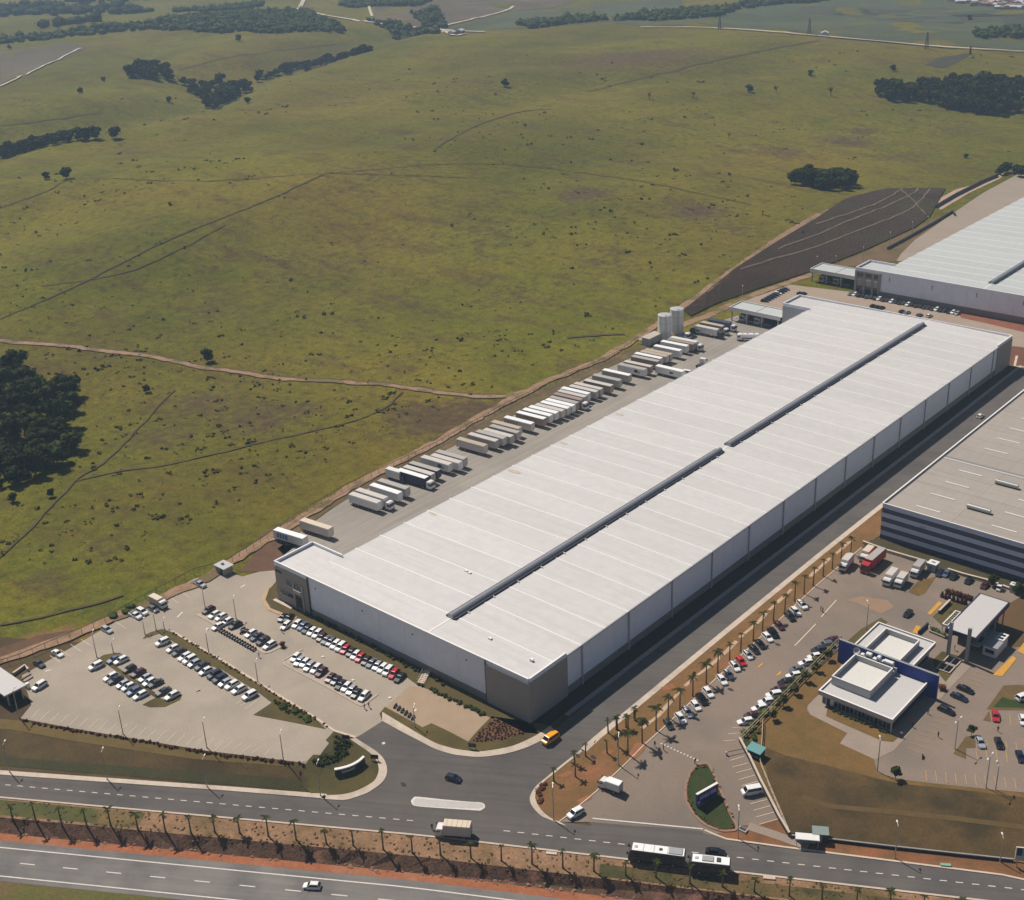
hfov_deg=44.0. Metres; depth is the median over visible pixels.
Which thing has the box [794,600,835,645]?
lane line
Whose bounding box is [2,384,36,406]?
tree
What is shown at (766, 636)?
car
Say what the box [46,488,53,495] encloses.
bush
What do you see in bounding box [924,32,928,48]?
power pylon
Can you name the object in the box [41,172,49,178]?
bush
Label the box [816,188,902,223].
contour path
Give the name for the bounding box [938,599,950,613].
garden wall
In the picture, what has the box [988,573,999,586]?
tree
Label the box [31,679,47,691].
car
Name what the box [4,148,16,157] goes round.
tree
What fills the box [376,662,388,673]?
car
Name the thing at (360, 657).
car
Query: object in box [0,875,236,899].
edge line
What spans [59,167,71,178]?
bush
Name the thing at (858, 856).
kerb
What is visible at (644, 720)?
palm tree
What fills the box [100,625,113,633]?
car
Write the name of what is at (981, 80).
tree
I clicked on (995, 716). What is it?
car
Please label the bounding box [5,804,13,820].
palm tree
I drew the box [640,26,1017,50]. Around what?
gravel road
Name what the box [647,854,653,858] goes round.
window
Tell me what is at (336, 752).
creeping shrubs
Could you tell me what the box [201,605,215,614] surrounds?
car
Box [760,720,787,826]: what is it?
garden fence
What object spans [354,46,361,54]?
tree
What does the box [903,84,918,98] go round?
tree
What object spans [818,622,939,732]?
office building
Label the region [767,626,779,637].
car
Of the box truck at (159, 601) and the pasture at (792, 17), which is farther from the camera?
the pasture at (792, 17)
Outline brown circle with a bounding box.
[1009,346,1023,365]
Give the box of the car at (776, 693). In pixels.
[765,689,781,697]
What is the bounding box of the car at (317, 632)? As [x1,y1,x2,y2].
[311,628,323,638]
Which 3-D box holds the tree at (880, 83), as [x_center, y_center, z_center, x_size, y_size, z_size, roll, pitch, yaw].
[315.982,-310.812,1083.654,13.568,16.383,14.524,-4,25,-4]
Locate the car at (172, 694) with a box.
[164,689,180,700]
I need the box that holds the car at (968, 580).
[964,576,973,584]
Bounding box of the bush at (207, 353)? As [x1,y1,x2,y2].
[200,348,212,361]
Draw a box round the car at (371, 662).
[365,657,378,668]
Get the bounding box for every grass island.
[93,653,122,663]
[107,663,157,697]
[143,694,181,706]
[953,736,975,758]
[984,712,990,720]
[987,685,1023,709]
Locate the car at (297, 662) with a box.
[293,655,304,666]
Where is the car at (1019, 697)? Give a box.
[1014,692,1023,701]
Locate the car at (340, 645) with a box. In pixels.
[334,640,347,651]
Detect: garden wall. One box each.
[12,664,28,675]
[21,673,32,681]
[863,541,927,564]
[918,622,928,633]
[928,624,944,638]
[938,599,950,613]
[947,568,1009,588]
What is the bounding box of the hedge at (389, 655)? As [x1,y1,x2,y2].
[303,610,444,684]
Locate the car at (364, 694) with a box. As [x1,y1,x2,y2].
[357,689,370,701]
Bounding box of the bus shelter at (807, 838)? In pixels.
[795,832,819,848]
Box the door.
[295,594,302,609]
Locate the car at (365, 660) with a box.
[360,655,371,665]
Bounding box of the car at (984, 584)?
[980,580,989,589]
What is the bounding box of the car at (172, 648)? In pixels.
[166,643,180,652]
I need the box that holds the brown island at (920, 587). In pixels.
[908,576,935,595]
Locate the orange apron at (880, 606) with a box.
[847,596,893,613]
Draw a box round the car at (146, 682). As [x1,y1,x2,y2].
[142,676,156,686]
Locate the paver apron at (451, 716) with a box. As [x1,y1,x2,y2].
[387,686,489,740]
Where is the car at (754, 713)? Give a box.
[743,710,758,717]
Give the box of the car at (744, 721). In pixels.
[737,716,754,725]
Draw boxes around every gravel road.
[0,48,79,85]
[317,13,484,31]
[448,6,513,24]
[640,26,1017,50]
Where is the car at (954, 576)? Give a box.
[949,572,958,580]
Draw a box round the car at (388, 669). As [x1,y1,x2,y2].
[381,664,394,676]
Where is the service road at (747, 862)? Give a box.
[0,775,1023,899]
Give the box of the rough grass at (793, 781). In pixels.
[764,747,1023,857]
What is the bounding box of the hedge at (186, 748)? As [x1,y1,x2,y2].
[23,718,304,765]
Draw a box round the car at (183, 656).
[177,651,191,661]
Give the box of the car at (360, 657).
[354,652,365,662]
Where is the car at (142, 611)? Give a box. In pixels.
[135,606,148,615]
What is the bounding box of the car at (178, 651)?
[171,647,186,656]
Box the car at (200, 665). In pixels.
[194,660,209,670]
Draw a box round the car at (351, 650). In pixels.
[345,647,356,657]
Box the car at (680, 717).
[674,711,686,724]
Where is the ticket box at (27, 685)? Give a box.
[24,682,30,688]
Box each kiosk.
[746,741,765,760]
[927,559,939,572]
[1009,581,1016,593]
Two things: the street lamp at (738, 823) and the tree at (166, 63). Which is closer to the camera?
the street lamp at (738, 823)
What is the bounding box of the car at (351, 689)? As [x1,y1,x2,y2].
[345,684,357,695]
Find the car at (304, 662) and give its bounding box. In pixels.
[299,657,310,667]
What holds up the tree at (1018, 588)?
on the complex yard at (652, 777)
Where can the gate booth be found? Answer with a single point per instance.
(994, 644)
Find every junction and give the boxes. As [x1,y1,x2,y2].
[322,630,681,835]
[590,822,750,849]
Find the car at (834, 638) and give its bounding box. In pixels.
[824,635,839,642]
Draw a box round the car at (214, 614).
[208,610,220,618]
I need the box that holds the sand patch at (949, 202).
[937,172,1004,209]
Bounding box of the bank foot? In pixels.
[0,756,300,790]
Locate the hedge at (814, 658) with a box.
[740,641,834,738]
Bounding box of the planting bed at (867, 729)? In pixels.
[826,708,897,741]
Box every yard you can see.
[278,316,776,554]
[561,548,1023,834]
[897,174,1023,260]
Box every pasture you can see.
[448,0,682,30]
[615,0,1023,50]
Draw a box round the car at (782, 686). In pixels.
[770,684,786,690]
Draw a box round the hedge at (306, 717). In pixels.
[279,701,311,722]
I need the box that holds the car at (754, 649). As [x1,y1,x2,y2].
[748,644,760,654]
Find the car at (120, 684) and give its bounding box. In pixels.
[115,679,130,688]
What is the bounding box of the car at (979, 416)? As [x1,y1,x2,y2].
[976,413,983,418]
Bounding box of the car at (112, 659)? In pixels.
[106,654,121,663]
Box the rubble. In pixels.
[6,833,635,899]
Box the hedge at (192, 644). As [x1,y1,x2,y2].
[172,632,327,726]
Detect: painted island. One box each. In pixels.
[411,797,484,810]
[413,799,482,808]
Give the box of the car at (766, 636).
[761,631,773,642]
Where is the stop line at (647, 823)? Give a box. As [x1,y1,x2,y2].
[593,818,702,828]
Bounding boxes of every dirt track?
[0,209,828,663]
[0,339,525,397]
[683,273,813,326]
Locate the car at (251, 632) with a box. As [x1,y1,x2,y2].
[244,628,257,637]
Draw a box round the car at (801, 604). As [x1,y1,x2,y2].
[796,599,807,609]
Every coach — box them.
[626,842,685,867]
[687,853,730,876]
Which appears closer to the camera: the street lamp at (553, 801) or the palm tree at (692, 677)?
the street lamp at (553, 801)
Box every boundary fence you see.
[1,511,298,663]
[300,338,635,511]
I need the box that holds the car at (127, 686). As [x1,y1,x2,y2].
[121,681,135,691]
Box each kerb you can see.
[0,796,984,899]
[172,631,355,737]
[195,614,285,653]
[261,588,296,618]
[282,649,378,705]
[559,547,861,821]
[565,365,1021,715]
[684,762,737,831]
[704,829,1023,880]
[1014,356,1023,367]
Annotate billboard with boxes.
[1014,846,1023,866]
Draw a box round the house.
[1009,5,1016,9]
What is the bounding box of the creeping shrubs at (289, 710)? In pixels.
[274,699,309,717]
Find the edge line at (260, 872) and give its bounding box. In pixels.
[0,847,511,899]
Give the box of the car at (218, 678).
[212,672,228,683]
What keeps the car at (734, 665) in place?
on the complex yard at (652, 777)
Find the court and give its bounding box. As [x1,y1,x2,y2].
[746,285,1023,365]
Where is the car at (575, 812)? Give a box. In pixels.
[566,805,584,819]
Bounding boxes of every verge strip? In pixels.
[535,509,880,820]
[717,819,1023,877]
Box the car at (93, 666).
[88,659,104,670]
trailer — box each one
[273,527,308,547]
[299,517,333,536]
[348,492,382,511]
[369,483,402,500]
[377,478,410,496]
[402,465,435,481]
[408,461,441,478]
[420,455,452,471]
[430,453,462,471]
[435,449,467,466]
[456,437,487,454]
[467,432,498,449]
[475,429,506,445]
[483,428,514,443]
[489,424,520,439]
[491,420,521,433]
[503,415,534,431]
[516,410,546,426]
[522,407,552,422]
[528,405,558,419]
[535,403,564,417]
[540,400,570,415]
[545,398,575,412]
[549,395,579,409]
[557,389,587,401]
[560,386,590,400]
[568,384,598,398]
[573,382,603,395]
[583,379,613,393]
[592,373,621,388]
[602,368,631,382]
[617,363,646,377]
[623,360,652,373]
[631,355,659,367]
[634,352,662,364]
[640,350,668,362]
[644,348,672,360]
[653,344,681,358]
[655,364,684,377]
[660,340,688,352]
[667,338,695,350]
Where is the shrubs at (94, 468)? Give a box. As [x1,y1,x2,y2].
[0,50,1021,563]
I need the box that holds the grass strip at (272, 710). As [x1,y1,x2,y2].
[143,629,325,728]
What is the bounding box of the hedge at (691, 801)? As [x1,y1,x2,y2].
[686,765,734,828]
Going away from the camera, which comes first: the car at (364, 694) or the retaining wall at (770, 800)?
the retaining wall at (770, 800)
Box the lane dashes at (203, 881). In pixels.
[20,863,387,899]
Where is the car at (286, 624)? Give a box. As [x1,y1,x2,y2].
[279,620,292,629]
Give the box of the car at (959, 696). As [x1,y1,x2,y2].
[950,691,968,702]
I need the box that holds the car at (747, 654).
[742,649,753,659]
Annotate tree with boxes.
[0,349,28,366]
[0,365,20,382]
[0,381,6,394]
[0,401,10,412]
[0,409,29,439]
[0,436,9,445]
[0,444,7,462]
[1,143,14,156]
[1,454,22,469]
[2,378,28,394]
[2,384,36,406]
[2,465,23,484]
[3,446,23,464]
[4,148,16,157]
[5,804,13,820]
[12,363,23,368]
[13,402,26,411]
[15,142,25,153]
[15,365,37,378]
[17,412,51,435]
[18,138,36,151]
[22,438,46,452]
[23,426,60,443]
[24,426,43,440]
[25,374,46,384]
[27,134,38,146]
[27,802,36,822]
[28,382,42,404]
[33,137,48,147]
[34,416,67,430]
[35,439,72,465]
[38,380,67,405]
[44,133,54,140]
[44,397,76,421]
[48,136,60,144]
[49,374,80,392]
[53,391,80,409]
[54,806,62,825]
[56,130,67,141]
[56,425,68,439]
[59,430,83,450]
[60,132,72,141]
[68,127,82,139]
[76,127,90,139]
[80,808,87,827]
[87,125,100,139]
[102,805,112,826]
[108,126,120,138]
[123,64,137,77]
[129,811,141,829]
[131,58,146,64]
[138,66,146,77]
[146,66,158,78]
[147,59,160,63]
[158,64,168,72]
[158,810,166,832]
[159,62,170,68]
[161,67,173,79]
[178,76,187,84]
[184,814,191,833]
[185,78,196,85]
[186,83,198,91]
[193,87,203,97]
[196,89,207,98]
[200,82,210,87]
[201,100,211,107]
[202,91,214,100]
[207,93,216,101]
[208,79,217,86]
[208,814,216,832]
[210,100,219,108]
[214,72,225,83]
[217,94,228,104]
[220,90,232,102]
[222,88,237,100]
[231,80,239,86]
[232,88,240,96]
[233,814,242,833]
[235,34,240,39]
[239,80,253,92]
[244,97,250,102]
[254,74,260,80]
[255,69,263,78]
[260,815,270,836]
[280,65,290,72]
[288,819,298,840]
[289,62,294,68]
[294,61,300,66]
[301,65,308,69]
[311,59,318,65]
[319,828,328,843]
[321,57,327,63]
[341,52,348,57]
[349,830,354,845]
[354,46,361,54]
[360,46,369,51]
[378,828,384,849]
[408,835,413,853]
[436,835,442,855]
[465,841,474,858]
[498,844,503,861]
[501,78,509,85]
[527,841,537,864]
[558,848,565,868]
[570,750,577,763]
[571,762,579,776]
[589,852,599,871]
[603,739,608,753]
[604,717,610,733]
[612,717,619,729]
[621,729,633,754]
[622,859,629,875]
[623,714,631,728]
[631,705,637,718]
[634,717,648,742]
[647,704,662,730]
[652,857,661,877]
[662,693,674,717]
[672,687,685,709]
[685,862,694,883]
[687,671,698,696]
[698,658,712,683]
[712,648,723,672]
[719,869,727,886]
[726,642,733,660]
[737,633,745,651]
[745,84,753,91]
[749,621,757,640]
[751,877,758,892]
[758,610,767,631]
[769,709,777,717]
[770,601,778,620]
[778,693,787,705]
[782,593,789,610]
[786,169,802,184]
[786,876,793,896]
[790,682,799,693]
[791,580,799,601]
[798,168,814,184]
[801,574,808,593]
[801,670,811,681]
[803,169,817,186]
[804,164,815,168]
[809,171,829,183]
[811,567,817,585]
[812,662,820,671]
[814,176,827,188]
[819,882,824,899]
[821,558,826,576]
[822,649,832,659]
[824,176,837,189]
[825,171,834,178]
[828,167,844,170]
[829,169,844,185]
[829,552,836,568]
[835,175,850,189]
[839,542,847,558]
[843,172,857,184]
[844,168,858,186]
[847,536,855,552]
[854,886,862,899]
[873,78,889,94]
[882,85,896,99]
[885,78,903,96]
[885,887,896,899]
[890,766,902,778]
[896,87,911,100]
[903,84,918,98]
[908,82,919,94]
[916,76,932,86]
[918,88,932,101]
[919,83,930,91]
[926,76,940,85]
[929,82,945,96]
[931,88,947,103]
[943,72,956,79]
[944,77,958,87]
[955,77,971,86]
[957,73,972,80]
[963,79,976,85]
[966,97,983,112]
[966,725,977,734]
[972,77,993,85]
[974,70,993,78]
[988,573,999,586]
[989,103,1007,114]
[992,74,1003,81]
[995,166,1006,173]
[1000,161,1012,172]
[1001,78,1016,85]
[1009,99,1023,111]
[1012,581,1023,593]
[1013,165,1023,175]
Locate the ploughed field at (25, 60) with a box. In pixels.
[0,44,85,84]
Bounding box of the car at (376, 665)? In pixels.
[371,660,382,670]
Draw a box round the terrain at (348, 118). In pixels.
[0,0,1023,651]
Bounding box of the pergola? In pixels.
[942,610,959,630]
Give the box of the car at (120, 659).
[113,654,129,665]
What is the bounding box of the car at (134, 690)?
[126,685,142,696]
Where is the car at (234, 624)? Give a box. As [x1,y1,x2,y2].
[228,620,242,629]
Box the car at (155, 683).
[147,678,163,688]
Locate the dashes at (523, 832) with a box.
[5,784,1023,889]
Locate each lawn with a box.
[266,583,537,733]
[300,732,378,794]
[382,707,548,750]
[533,365,1015,724]
[743,650,1023,862]
[862,539,1010,589]
[995,595,1023,647]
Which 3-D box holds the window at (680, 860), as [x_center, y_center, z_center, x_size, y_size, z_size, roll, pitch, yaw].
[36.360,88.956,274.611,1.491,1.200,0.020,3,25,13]
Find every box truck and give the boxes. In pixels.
[148,593,167,609]
[385,466,404,482]
[434,819,471,839]
[597,775,622,793]
[838,552,854,571]
[858,544,874,561]
[881,567,898,586]
[893,571,908,588]
[909,558,925,578]
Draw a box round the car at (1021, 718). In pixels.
[1018,714,1023,725]
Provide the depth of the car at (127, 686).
339.68 m
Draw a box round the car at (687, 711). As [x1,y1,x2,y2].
[681,705,693,717]
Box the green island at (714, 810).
[687,764,734,829]
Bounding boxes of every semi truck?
[355,488,394,510]
[397,468,435,489]
[553,392,589,410]
[670,336,703,351]
[695,324,724,338]
[700,321,729,335]
[707,317,737,331]
[859,546,886,574]
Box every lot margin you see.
[199,613,279,653]
[284,652,372,704]
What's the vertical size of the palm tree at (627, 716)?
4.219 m
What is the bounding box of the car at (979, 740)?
[974,735,985,748]
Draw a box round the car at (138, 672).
[130,667,146,677]
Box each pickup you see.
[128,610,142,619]
[192,579,206,588]
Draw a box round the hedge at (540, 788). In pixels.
[535,781,547,804]
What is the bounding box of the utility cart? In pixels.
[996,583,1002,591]
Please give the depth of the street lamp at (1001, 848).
271.96 m
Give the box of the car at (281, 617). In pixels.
[277,613,286,621]
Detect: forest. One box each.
[0,0,154,27]
[0,0,1023,43]
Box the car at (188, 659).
[182,653,197,664]
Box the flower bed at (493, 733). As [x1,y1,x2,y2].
[470,718,521,741]
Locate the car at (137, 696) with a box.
[132,689,148,700]
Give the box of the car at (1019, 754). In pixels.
[1015,750,1023,762]
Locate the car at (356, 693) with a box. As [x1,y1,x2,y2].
[350,688,362,698]
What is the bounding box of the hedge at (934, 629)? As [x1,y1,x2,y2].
[930,627,947,637]
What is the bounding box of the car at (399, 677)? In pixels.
[393,672,406,682]
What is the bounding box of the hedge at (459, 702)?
[417,683,486,715]
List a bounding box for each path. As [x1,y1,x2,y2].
[643,692,679,728]
[684,641,737,685]
[739,613,766,637]
[740,188,929,268]
[747,823,809,848]
[768,589,792,609]
[779,188,918,248]
[802,795,1023,829]
[807,658,971,759]
[809,558,830,576]
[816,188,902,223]
[835,540,852,553]
[899,189,925,213]
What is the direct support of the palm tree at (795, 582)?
on the verge strip at (570, 790)
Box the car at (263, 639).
[255,634,270,645]
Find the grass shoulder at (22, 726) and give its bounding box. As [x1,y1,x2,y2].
[0,719,288,765]
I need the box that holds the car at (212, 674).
[206,668,222,679]
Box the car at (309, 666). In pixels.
[303,660,316,671]
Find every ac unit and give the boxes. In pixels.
[865,651,872,659]
[876,655,881,662]
[883,659,894,667]
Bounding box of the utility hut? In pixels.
[812,825,828,842]
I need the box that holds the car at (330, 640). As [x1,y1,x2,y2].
[325,636,336,646]
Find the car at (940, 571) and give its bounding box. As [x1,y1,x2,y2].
[935,568,944,577]
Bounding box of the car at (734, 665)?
[729,660,740,671]
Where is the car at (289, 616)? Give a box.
[282,613,294,621]
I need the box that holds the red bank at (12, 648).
[0,630,72,656]
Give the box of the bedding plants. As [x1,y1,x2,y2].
[473,719,523,741]
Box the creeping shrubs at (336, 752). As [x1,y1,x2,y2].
[311,735,350,765]
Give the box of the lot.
[21,570,422,763]
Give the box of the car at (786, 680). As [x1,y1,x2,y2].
[777,676,793,684]
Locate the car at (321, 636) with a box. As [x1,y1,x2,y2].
[315,632,327,641]
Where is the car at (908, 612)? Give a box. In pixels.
[903,608,912,617]
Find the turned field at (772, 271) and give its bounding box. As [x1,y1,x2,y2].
[684,187,944,314]
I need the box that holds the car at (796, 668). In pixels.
[788,665,805,671]
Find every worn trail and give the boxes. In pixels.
[0,112,102,125]
[0,171,333,318]
[0,173,471,207]
[0,390,174,556]
[0,594,122,624]
[41,225,223,285]
[75,392,402,480]
[177,44,331,69]
[333,163,748,203]
[436,108,552,146]
[567,333,624,337]
[586,40,819,91]
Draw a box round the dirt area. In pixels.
[239,540,295,571]
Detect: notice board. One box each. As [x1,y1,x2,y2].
[342,734,349,740]
[370,754,377,759]
[468,743,475,748]
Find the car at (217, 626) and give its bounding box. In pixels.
[211,621,224,630]
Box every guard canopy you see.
[729,301,781,326]
[810,263,855,286]
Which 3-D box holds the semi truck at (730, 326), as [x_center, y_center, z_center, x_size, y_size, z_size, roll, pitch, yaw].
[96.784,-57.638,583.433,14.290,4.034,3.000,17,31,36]
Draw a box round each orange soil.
[557,771,573,776]
[577,795,591,803]
[586,767,599,775]
[601,749,615,755]
[628,741,646,759]
[661,683,674,690]
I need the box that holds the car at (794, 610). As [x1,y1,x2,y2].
[789,606,800,616]
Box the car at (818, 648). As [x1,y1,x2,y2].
[810,644,826,652]
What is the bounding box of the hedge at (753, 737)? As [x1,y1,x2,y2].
[743,729,761,746]
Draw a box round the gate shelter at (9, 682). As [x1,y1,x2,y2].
[0,667,25,706]
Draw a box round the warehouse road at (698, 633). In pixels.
[598,367,1023,693]
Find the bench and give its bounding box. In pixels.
[940,863,950,866]
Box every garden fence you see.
[741,635,841,737]
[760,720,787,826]
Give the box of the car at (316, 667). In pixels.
[309,662,322,673]
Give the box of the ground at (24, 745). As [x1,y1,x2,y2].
[0,637,1023,899]
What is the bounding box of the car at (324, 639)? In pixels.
[320,635,332,644]
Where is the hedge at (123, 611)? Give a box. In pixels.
[108,603,135,618]
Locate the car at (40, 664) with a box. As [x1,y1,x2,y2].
[32,659,45,668]
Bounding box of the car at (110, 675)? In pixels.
[103,671,119,681]
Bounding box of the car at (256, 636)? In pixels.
[249,632,264,641]
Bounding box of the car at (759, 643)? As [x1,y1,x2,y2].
[754,639,766,649]
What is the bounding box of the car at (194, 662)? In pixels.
[187,658,201,667]
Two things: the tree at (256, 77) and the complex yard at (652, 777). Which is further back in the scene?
the tree at (256, 77)
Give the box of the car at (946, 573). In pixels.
[941,569,950,577]
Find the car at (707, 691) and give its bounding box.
[702,686,714,697]
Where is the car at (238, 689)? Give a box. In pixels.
[231,683,247,694]
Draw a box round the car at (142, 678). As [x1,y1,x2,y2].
[138,672,152,682]
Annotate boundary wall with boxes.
[887,210,955,249]
[936,173,998,207]
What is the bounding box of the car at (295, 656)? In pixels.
[290,652,301,661]
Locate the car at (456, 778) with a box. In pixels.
[445,772,461,782]
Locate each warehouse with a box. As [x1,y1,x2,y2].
[273,294,1012,723]
[854,197,1023,323]
[880,389,1023,582]
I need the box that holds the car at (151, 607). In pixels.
[147,604,159,612]
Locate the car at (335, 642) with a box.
[329,639,340,649]
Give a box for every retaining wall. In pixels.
[739,737,790,836]
[828,838,1013,861]
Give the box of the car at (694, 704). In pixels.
[690,699,701,711]
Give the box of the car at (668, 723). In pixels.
[663,718,674,729]
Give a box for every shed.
[213,560,233,575]
[637,331,660,345]
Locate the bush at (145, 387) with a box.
[142,384,150,391]
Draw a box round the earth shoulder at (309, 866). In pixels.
[0,833,630,899]
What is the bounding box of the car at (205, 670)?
[198,665,212,675]
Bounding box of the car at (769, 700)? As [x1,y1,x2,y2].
[757,696,774,704]
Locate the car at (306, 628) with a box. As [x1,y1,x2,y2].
[301,624,313,633]
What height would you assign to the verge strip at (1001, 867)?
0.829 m
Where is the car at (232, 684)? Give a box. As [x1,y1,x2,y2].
[224,679,240,689]
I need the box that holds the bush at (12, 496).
[8,492,16,501]
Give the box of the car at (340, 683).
[334,679,347,689]
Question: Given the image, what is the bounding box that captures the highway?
[0,841,566,899]
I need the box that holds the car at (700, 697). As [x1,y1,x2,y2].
[695,692,708,705]
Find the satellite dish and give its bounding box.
[853,647,859,653]
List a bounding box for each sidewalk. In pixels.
[0,770,326,797]
[321,738,386,799]
[382,712,552,756]
[530,750,581,825]
[581,392,1019,751]
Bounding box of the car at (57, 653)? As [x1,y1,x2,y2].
[51,649,63,657]
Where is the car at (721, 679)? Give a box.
[716,673,727,685]
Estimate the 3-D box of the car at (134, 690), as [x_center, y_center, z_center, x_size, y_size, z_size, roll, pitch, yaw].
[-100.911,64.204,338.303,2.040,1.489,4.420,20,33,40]
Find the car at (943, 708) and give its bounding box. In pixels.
[937,704,955,715]
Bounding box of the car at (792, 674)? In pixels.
[785,670,801,678]
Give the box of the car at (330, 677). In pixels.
[324,672,336,682]
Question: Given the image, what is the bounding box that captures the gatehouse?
[945,593,1009,662]
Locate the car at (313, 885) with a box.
[302,881,321,890]
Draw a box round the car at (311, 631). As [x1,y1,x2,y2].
[306,626,317,635]
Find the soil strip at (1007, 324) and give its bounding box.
[959,312,1023,331]
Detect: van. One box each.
[541,729,559,745]
[741,783,762,796]
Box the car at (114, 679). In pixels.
[107,675,123,684]
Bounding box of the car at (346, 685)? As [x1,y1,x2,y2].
[340,681,352,691]
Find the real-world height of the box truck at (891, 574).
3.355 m
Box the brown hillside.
[370,0,574,28]
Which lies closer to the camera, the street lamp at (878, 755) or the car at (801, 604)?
the street lamp at (878, 755)
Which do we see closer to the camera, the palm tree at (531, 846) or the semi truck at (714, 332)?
the palm tree at (531, 846)
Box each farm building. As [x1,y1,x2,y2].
[448,30,455,34]
[456,28,464,33]
[821,30,828,36]
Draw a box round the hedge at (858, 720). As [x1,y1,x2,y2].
[829,706,888,732]
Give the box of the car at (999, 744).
[994,737,1003,748]
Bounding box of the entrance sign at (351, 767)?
[334,756,364,775]
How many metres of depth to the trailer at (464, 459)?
458.97 m
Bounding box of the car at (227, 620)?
[222,616,233,625]
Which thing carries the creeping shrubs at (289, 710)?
on the grass strip at (272, 710)
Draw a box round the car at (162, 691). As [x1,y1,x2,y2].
[155,686,171,696]
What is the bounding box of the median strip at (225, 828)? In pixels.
[0,798,955,899]
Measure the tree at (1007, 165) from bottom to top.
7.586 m
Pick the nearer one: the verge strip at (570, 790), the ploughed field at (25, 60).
the verge strip at (570, 790)
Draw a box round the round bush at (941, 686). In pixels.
[938,684,946,690]
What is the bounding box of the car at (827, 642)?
[817,639,832,645]
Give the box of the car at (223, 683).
[217,677,231,687]
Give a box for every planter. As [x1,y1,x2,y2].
[936,662,955,673]
[943,655,961,666]
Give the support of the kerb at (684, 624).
on the warehouse road at (698, 633)
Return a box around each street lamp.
[2,739,9,771]
[12,686,19,717]
[101,747,107,779]
[202,717,207,747]
[202,754,207,786]
[316,759,320,795]
[552,782,553,820]
[618,732,619,765]
[737,804,739,838]
[876,735,880,771]
[894,820,898,858]
[954,716,962,748]
[985,752,993,787]
[995,760,998,789]
[999,832,1003,861]
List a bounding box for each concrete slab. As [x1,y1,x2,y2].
[546,851,556,854]
[737,826,747,833]
[763,875,775,880]
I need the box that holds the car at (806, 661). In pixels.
[798,658,813,665]
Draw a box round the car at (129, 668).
[122,663,136,673]
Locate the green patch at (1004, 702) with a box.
[994,697,1023,707]
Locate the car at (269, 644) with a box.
[262,639,276,649]
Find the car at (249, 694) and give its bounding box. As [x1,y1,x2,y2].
[241,688,257,700]
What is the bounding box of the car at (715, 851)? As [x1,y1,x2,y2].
[705,847,725,856]
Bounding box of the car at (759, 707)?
[751,703,768,710]
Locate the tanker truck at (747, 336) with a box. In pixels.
[737,333,758,340]
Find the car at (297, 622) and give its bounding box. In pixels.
[291,619,302,628]
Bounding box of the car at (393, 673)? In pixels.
[387,668,400,679]
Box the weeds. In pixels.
[5,802,958,899]
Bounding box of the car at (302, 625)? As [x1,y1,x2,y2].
[296,621,309,630]
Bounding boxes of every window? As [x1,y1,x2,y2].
[294,583,300,590]
[633,852,639,856]
[640,853,646,857]
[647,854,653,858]
[662,856,668,860]
[669,857,675,861]
[676,858,682,862]
[856,285,861,292]
[865,286,870,294]
[873,288,876,295]
[985,648,993,654]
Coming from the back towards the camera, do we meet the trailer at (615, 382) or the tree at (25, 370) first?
the tree at (25, 370)
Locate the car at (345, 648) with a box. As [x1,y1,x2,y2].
[339,644,350,653]
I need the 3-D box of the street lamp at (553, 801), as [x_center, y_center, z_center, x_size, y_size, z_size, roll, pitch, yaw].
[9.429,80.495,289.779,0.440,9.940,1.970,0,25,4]
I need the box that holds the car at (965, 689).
[956,684,974,694]
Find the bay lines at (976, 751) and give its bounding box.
[906,668,1017,787]
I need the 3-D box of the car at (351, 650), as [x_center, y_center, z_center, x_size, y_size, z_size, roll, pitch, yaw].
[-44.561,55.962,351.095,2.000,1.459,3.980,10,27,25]
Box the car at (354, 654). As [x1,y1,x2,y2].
[350,649,361,659]
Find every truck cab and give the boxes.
[678,332,691,338]
[689,326,701,335]
[696,357,707,366]
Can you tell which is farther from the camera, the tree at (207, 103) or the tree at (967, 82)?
the tree at (207, 103)
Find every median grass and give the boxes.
[0,800,144,826]
[599,864,905,899]
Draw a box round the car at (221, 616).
[214,612,227,620]
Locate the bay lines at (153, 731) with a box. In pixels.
[31,709,269,755]
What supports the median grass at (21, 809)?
on the median strip at (225, 828)
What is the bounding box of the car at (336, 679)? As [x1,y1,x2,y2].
[329,675,342,685]
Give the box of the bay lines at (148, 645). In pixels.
[51,592,255,708]
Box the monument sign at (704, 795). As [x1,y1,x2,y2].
[696,782,717,806]
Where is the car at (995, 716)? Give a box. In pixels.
[991,709,999,721]
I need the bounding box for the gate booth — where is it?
[971,627,1008,658]
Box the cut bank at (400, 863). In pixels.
[0,817,777,899]
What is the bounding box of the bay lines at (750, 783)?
[724,727,776,824]
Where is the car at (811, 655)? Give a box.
[807,652,820,657]
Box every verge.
[0,881,178,899]
[258,342,659,542]
[785,214,950,281]
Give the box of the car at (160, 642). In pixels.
[154,636,170,646]
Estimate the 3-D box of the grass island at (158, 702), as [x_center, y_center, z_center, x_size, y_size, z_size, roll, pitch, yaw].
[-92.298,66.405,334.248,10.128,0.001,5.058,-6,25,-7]
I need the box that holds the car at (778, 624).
[773,620,784,630]
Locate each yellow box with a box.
[912,625,920,633]
[927,602,941,614]
[993,656,1015,675]
[1018,643,1023,653]
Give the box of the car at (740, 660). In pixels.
[735,655,746,665]
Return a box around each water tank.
[658,312,671,340]
[670,306,683,334]
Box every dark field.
[798,6,1023,26]
[927,53,971,67]
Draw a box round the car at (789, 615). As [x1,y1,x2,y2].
[784,610,795,621]
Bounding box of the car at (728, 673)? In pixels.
[723,668,734,679]
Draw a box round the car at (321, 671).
[314,666,327,677]
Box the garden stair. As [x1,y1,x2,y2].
[417,667,430,682]
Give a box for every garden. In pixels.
[848,618,886,642]
[933,601,966,626]
[933,651,958,681]

